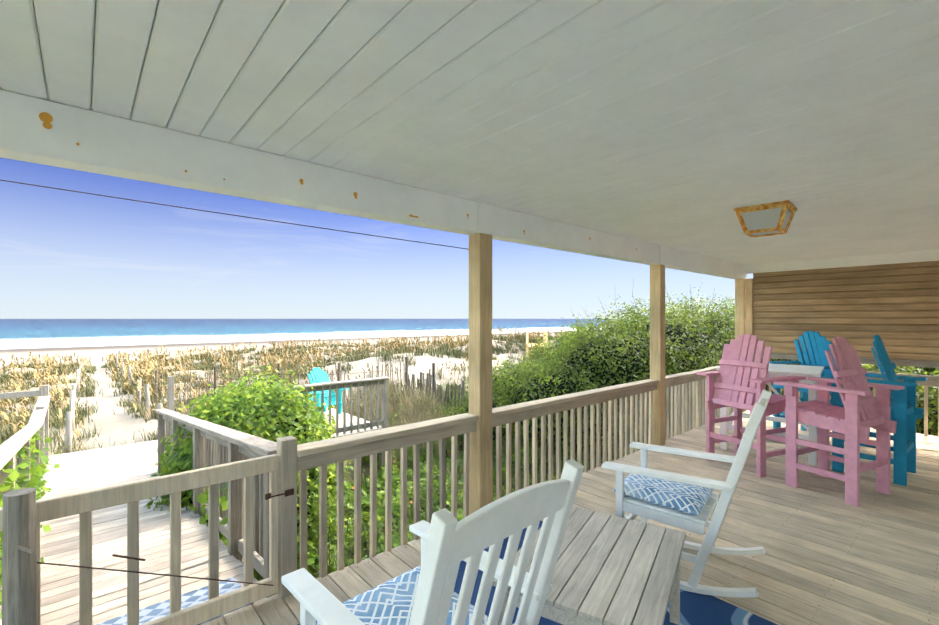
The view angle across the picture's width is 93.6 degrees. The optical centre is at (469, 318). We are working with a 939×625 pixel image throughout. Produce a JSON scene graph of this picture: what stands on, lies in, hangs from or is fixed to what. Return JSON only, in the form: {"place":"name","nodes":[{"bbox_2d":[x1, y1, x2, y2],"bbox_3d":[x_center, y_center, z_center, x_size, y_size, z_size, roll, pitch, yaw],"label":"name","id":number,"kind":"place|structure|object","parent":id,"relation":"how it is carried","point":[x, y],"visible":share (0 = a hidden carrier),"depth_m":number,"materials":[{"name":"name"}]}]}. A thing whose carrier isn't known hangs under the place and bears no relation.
{"place":"outdoors","nodes":[
{"label":"outdoors","id":0,"kind":"place"},
{"bbox_2d":[0,330,634,578],"bbox_3d":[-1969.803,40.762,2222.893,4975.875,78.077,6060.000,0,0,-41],"label":"sand","id":1,"kind":"structure","parent":0,"point":[118,425],"depth_m":19.77,"materials":[{"name":"beige sand"}]},
{"bbox_2d":[65,355,162,452],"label":"fence posts","id":2,"kind":"object","parent":1,"relation":"on","point":[70,424],"visible":0.52,"depth_m":11.65,"materials":[{"name":"grey wood"}]},
{"bbox_2d":[71,359,153,411],"bbox_3d":[-16.084,2.471,19.422,1.795,0.945,25.725,0,0,-41],"label":"path rope","id":3,"kind":"object","parent":2,"relation":"attached to","point":[126,372],"visible":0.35,"depth_m":13.70,"materials":[{"name":"beige fabric"}]},
{"bbox_2d":[157,438,227,546],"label":"rail vines","id":4,"kind":"object","parent":1,"relation":"on","point":[202,498],"visible":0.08,"depth_m":4.11,"materials":[{"name":"green plant"}]},
{"bbox_2d":[0,376,387,597],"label":"railing posts","id":5,"kind":"object","parent":1,"relation":"on","point":[234,510],"visible":0.27,"depth_m":4.66,"materials":[{"name":"grey wood"}]},
{"bbox_2d":[0,426,59,617],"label":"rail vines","id":6,"kind":"object","parent":5,"relation":"attached to","point":[40,471],"visible":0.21,"depth_m":4.50,"materials":[{"name":"green plant"}]},
{"bbox_2d":[0,377,389,576],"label":"railing top rails","id":7,"kind":"object","parent":5,"relation":"attached to","point":[251,446],"visible":0.5,"depth_m":4.42,"materials":[{"name":"grey wood"}]},
{"bbox_2d":[15,380,378,557],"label":"railing balusters","id":8,"kind":"object","parent":5,"relation":"on","point":[215,453],"visible":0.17,"depth_m":4.66,"materials":[{"name":"grey wood"}]},
{"bbox_2d":[144,365,352,562],"bbox_3d":[-2.891,1.834,5.949,2.496,2.425,2.932,0,0,-41],"label":"round shrub","id":9,"kind":"object","parent":1,"relation":"on","point":[270,399],"depth_m":5.57,"materials":[{"name":"green plant"}]},
{"bbox_2d":[0,328,564,455],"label":"dune grass","id":10,"kind":"structure","parent":1,"relation":"on","point":[84,413],"depth_m":21.82,"materials":[{"name":"beige plant"}]},
{"bbox_2d":[0,326,572,436],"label":"sea oat heads","id":11,"kind":"object","parent":1,"relation":"on","point":[124,354],"visible":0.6,"depth_m":22.49,"materials":[{"name":"beige plant"}]},
{"bbox_2d":[154,357,512,414],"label":"sand fence slats","id":12,"kind":"object","parent":1,"relation":"on","point":[431,377],"visible":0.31,"depth_m":13.25,"materials":[{"name":"brown wood"}]},
{"bbox_2d":[158,369,511,404],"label":"sand fence wires","id":13,"kind":"object","parent":12,"relation":"attached to","point":[328,374],"visible":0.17,"depth_m":14.11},
{"bbox_2d":[50,375,629,579],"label":"grass","id":14,"kind":"structure","parent":1,"relation":"on","point":[459,471],"depth_m":7.49,"materials":[{"name":"green plant"}]},
{"bbox_2d":[55,382,643,580],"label":"shrubs","id":15,"kind":"object","parent":1,"relation":"on","point":[366,501],"visible":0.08,"depth_m":7.11,"materials":[{"name":"green plant"}]},
{"bbox_2d":[333,374,468,472],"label":"tall grass","id":16,"kind":"structure","parent":1,"relation":"on","point":[417,412],"depth_m":11.26,"materials":[{"name":"plant"}]},
{"bbox_2d":[526,330,547,360],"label":"wooden posts","id":17,"kind":"object","parent":1,"relation":"on","point":[527,337],"visible":0.35,"depth_m":28.11,"materials":[{"name":"brown wood"}]},
{"bbox_2d":[434,279,938,461],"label":"myrtle thicket","id":18,"kind":"object","parent":1,"relation":"on","point":[544,370],"depth_m":9.78,"materials":[{"name":"green plant"}]},
{"bbox_2d":[0,319,636,348],"bbox_3d":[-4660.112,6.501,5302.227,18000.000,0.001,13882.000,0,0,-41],"label":"ocean water","id":19,"kind":"structure","parent":0,"point":[30,333],"depth_m":260.75,"materials":[{"name":"blue liquid"}]},
{"bbox_2d":[0,0,742,264],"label":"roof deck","id":20,"kind":"structure","parent":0,"point":[90,109],"depth_m":1.97,"materials":[{"name":"grey wood"}]},
{"bbox_2d":[0,157,752,318],"label":"sky","id":21,"kind":"structure","parent":0,"point":[64,254],"materials":[{"name":"blue"}]},
{"bbox_2d":[379,452,384,471],"bbox_3d":[-2.918,2.459,6.294,4.845,1.284,7.805,0,0,-41],"label":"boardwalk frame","id":22,"kind":"object","parent":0,"point":[382,457],"visible":0.04,"depth_m":8.44,"materials":[{"name":"grey wood"}]},
{"bbox_2d":[0,407,382,624],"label":"boardwalk boards","id":23,"kind":"object","parent":22,"relation":"on","point":[81,471],"visible":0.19,"depth_m":3.93,"materials":[{"name":"beige wood"}]},
{"bbox_2d":[96,576,253,624],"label":"outdoor rug","id":24,"kind":"object","parent":23,"relation":"on","point":[162,608],"visible":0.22,"depth_m":2.80,"materials":[{"name":"blue fabric"}]},
{"bbox_2d":[300,367,348,413],"bbox_3d":[-3.167,1.579,9.517,0.770,1.023,0.800,0,0,28],"label":"adirondack chair","id":25,"kind":"object","parent":23,"relation":"on","point":[320,375],"visible":0.46,"depth_m":9.53,"materials":[{"name":"teal wood"}]},
{"bbox_2d":[0,0,938,264],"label":"porch ceiling","id":26,"kind":"structure","parent":0,"point":[688,125],"depth_m":1.82,"materials":[{"name":"white wood"}]},
{"bbox_2d":[733,200,796,237],"bbox_3d":[2.477,-0.814,3.690,0.380,0.211,0.380,0,0,45],"label":"ceiling lantern","id":27,"kind":"object","parent":26,"relation":"hanging from","point":[769,219],"visible":1,"depth_m":3.60,"materials":[{"name":"gold metal"}]},
{"bbox_2d":[218,436,938,624],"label":"deck nail heads","id":28,"kind":"object","parent":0,"point":[709,519],"visible":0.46,"depth_m":3.08,"materials":[{"name":"grey metal"}]},
{"bbox_2d":[754,352,938,386],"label":"top rail","id":29,"kind":"object","parent":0,"point":[932,381],"visible":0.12,"depth_m":6.11,"materials":[{"name":"grey wood"}]},
{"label":"deck","id":30,"kind":"structure","parent":0,"visible":0},
{"bbox_2d":[299,376,733,577],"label":"railing balusters","id":31,"kind":"object","parent":30,"relation":"on","point":[690,415],"visible":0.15,"depth_m":3.83,"materials":[{"name":"grey wood"}]},
{"bbox_2d":[297,366,718,470],"bbox_3d":[0.782,0.835,4.217,10.270,0.128,0.140,0,0,-41],"label":"rail top","id":32,"kind":"object","parent":31,"relation":"on","point":[310,455],"visible":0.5,"depth_m":3.34,"materials":[{"name":"grey wood"}]},
{"bbox_2d":[202,410,938,624],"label":"deck floor","id":33,"kind":"structure","parent":30,"relation":"on","point":[884,573],"depth_m":3.11,"materials":[{"name":"wood"}]},
{"bbox_2d":[2,487,36,624],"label":"railing post","id":34,"kind":"object","parent":33,"relation":"on","point":[19,574],"visible":1,"depth_m":1.75,"materials":[{"name":"grey wood"}]},
{"bbox_2d":[277,436,296,599],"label":"gate posts","id":35,"kind":"object","parent":33,"relation":"on","point":[287,505],"visible":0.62,"depth_m":2.54,"materials":[{"name":"grey wood"}]},
{"bbox_2d":[0,454,277,624],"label":"gate","id":36,"kind":"structure","parent":35,"relation":"attached to","point":[83,504],"depth_m":2.23,"materials":[{"name":"grey wood"}]},
{"bbox_2d":[0,488,293,585],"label":"gate hardware","id":37,"kind":"object","parent":36,"relation":"attached to","point":[288,492],"visible":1,"depth_m":2.14,"materials":[{"name":"black metal"}]},
{"bbox_2d":[298,520,776,624],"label":"porch rug","id":38,"kind":"object","parent":33,"relation":"on","point":[699,609],"visible":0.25,"depth_m":2.41,"materials":[{"name":"blue fabric"}]},
{"bbox_2d":[281,459,583,624],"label":"rocking chair","id":39,"kind":"object","parent":38,"relation":"on","point":[449,542],"visible":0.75,"depth_m":1.28,"materials":[{"name":"wood"}]},
{"bbox_2d":[316,566,498,624],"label":"seat cushion","id":40,"kind":"object","parent":39,"relation":"on","point":[390,602],"visible":0.54,"depth_m":1.67,"materials":[{"name":"blue fabric"}]},
{"bbox_2d":[492,506,685,624],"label":"side table","id":41,"kind":"object","parent":38,"relation":"on","point":[609,569],"visible":0.75,"depth_m":1.98,"materials":[{"name":"grey wood"}]},
{"bbox_2d":[469,233,752,514],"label":"porch posts","id":42,"kind":"object","parent":33,"relation":"on","point":[480,350],"visible":0.69,"depth_m":3.56,"materials":[{"name":"beige wood"}]},
{"bbox_2d":[0,89,938,278],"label":"porch beam","id":43,"kind":"structure","parent":42,"relation":"on","point":[109,145],"depth_m":2.51,"materials":[{"name":"white wood"}]},
{"bbox_2d":[0,180,468,250],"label":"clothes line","id":44,"kind":"object","parent":43,"relation":"attached to","point":[226,214],"visible":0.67,"depth_m":3.14,"materials":[{"name":"metal"}]},
{"bbox_2d":[39,112,636,249],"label":"rust stains","id":45,"kind":"object","parent":43,"relation":"attached to","point":[46,118],"visible":1,"depth_m":1.86,"materials":[{"name":"orange"}]},
{"bbox_2d":[753,261,938,360],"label":"privacy louvers","id":46,"kind":"object","parent":43,"relation":"attached to","point":[895,307],"visible":0.88,"depth_m":6.49,"materials":[{"name":"brown wood"}]},
{"bbox_2d":[602,389,771,597],"bbox_3d":[1.354,1.028,2.874,0.993,1.146,0.655,0,0,37],"label":"rocking chair","id":47,"kind":"object","parent":33,"relation":"on","point":[642,509],"visible":0.69,"depth_m":2.61,"materials":[{"name":"wood"}]},
{"bbox_2d":[613,467,712,514],"bbox_3d":[1.292,1.126,2.921,0.504,0.110,0.524,0,0,37],"label":"seat cushion","id":48,"kind":"object","parent":47,"relation":"on","point":[690,499],"visible":0.75,"depth_m":2.78,"materials":[{"name":"blue fabric"}]},
{"bbox_2d":[696,334,805,477],"bbox_3d":[3.051,0.885,4.815,0.710,1.432,0.740,0,0,-24],"label":"tall adirondack chair","id":49,"kind":"object","parent":33,"relation":"on","point":[729,388],"visible":0.73,"depth_m":4.73,"materials":[{"name":"pink wood"}]},
{"bbox_2d":[716,364,823,464],"bbox_3d":[3.732,1.101,5.458,1.000,1.000,0.994,0,0,41],"label":"bar table","id":50,"kind":"object","parent":33,"relation":"on","point":[779,370],"visible":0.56,"depth_m":5.08,"materials":[{"name":"white paint"}]},
{"bbox_2d":[769,331,844,441],"bbox_3d":[4.622,0.885,5.985,0.710,1.432,0.740,0,0,-11],"label":"blue chair","id":51,"kind":"object","parent":33,"relation":"on","point":[817,344],"visible":0.27,"depth_m":6.06,"materials":[{"name":"blue wood"}]},
{"bbox_2d":[774,337,904,506],"bbox_3d":[3.440,0.885,4.130,0.740,1.432,0.710,0,0,-27],"label":"pink chair","id":52,"kind":"object","parent":33,"relation":"on","point":[859,416],"visible":1,"depth_m":4.02,"materials":[{"name":"pink wood"}]},
{"bbox_2d":[821,335,926,485],"bbox_3d":[4.226,0.885,4.608,0.740,1.432,0.710,0,0,-38],"label":"blue chair","id":53,"kind":"object","parent":33,"relation":"on","point":[905,412],"visible":0.65,"depth_m":4.40,"materials":[{"name":"blue wood"}]},
{"bbox_2d":[769,383,938,437],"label":"end rail balusters","id":54,"kind":"object","parent":30,"relation":"attached to","point":[925,409],"depth_m":6.00,"materials":[{"name":"brown wood"}]}
]}

